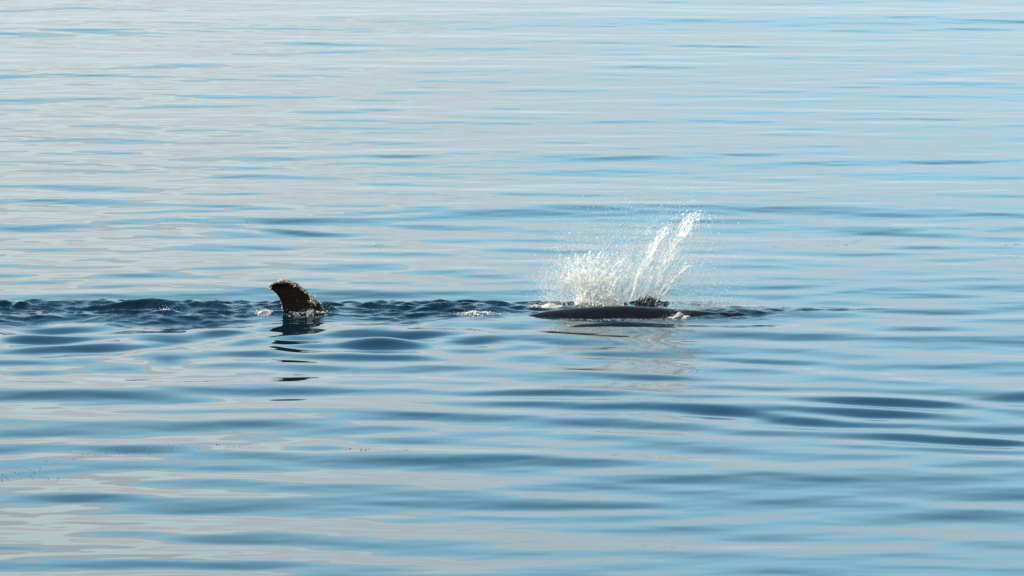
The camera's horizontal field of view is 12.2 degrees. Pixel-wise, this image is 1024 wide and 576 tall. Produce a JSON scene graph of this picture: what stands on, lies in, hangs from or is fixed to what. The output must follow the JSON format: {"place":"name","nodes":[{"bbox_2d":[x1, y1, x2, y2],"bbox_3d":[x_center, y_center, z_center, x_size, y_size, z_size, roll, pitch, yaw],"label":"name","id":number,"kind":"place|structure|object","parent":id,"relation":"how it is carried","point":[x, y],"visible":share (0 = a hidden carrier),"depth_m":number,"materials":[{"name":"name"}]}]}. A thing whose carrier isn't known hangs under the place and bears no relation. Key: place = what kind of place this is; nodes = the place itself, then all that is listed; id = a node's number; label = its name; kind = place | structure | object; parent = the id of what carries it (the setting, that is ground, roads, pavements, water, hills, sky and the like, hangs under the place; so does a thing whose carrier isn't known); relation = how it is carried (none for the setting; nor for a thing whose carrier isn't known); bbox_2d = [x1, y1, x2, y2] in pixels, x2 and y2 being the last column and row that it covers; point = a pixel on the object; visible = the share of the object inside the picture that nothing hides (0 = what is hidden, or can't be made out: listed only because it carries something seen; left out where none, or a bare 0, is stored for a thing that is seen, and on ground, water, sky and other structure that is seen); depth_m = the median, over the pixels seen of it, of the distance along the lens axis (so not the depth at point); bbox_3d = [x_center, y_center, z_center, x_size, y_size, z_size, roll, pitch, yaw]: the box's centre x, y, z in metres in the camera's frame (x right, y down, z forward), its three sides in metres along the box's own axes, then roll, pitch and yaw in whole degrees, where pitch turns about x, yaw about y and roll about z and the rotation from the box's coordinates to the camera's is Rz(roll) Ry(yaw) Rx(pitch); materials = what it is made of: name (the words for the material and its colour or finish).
{"place":"outdoors","nodes":[
{"label":"outdoors","id":0,"kind":"place"},
{"bbox_2d":[1,444,402,481],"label":"water","id":1,"kind":"structure","parent":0,"point":[168,445],"depth_m":123.61,"materials":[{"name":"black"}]},
{"bbox_2d":[0,0,1023,575],"bbox_3d":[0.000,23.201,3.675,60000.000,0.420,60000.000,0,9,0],"label":"water","id":2,"kind":"structure","parent":0,"point":[396,186],"depth_m":149.98,"materials":[{"name":"blue liquid"}]},
{"bbox_2d":[255,302,272,315],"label":"foam","id":3,"kind":"object","parent":2,"relation":"on","point":[265,310],"visible":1,"depth_m":145.35,"materials":[{"name":"white"}]},
{"bbox_2d":[286,308,335,316],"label":"foam","id":4,"kind":"object","parent":2,"relation":"on","point":[310,312],"visible":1,"depth_m":145.18,"materials":[{"name":"white"}]},
{"bbox_2d":[460,310,508,316],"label":"foam","id":5,"kind":"object","parent":2,"relation":"on","point":[472,311],"visible":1,"depth_m":145.30,"materials":[{"name":"white"}]},
{"bbox_2d":[268,279,748,318],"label":"whale","id":6,"kind":"object","parent":2,"relation":"on","point":[293,296],"visible":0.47,"depth_m":145.04},
{"bbox_2d":[512,301,565,307],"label":"foam","id":7,"kind":"object","parent":2,"relation":"on","point":[549,305],"visible":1,"depth_m":146.54,"materials":[{"name":"white"}]},
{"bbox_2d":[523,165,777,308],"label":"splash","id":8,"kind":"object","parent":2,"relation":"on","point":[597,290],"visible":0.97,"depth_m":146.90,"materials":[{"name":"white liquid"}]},
{"bbox_2d":[668,304,688,319],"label":"foam","id":9,"kind":"object","parent":2,"relation":"on","point":[677,315],"visible":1,"depth_m":144.69,"materials":[{"name":"white"}]},
{"bbox_2d":[672,297,731,305],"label":"foam","id":10,"kind":"object","parent":2,"relation":"on","point":[695,302],"visible":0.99,"depth_m":147.22,"materials":[{"name":"white"}]},
{"bbox_2d":[702,303,780,307],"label":"foam","id":11,"kind":"object","parent":2,"relation":"on","point":[745,306],"visible":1,"depth_m":146.44,"materials":[{"name":"white"}]}
]}

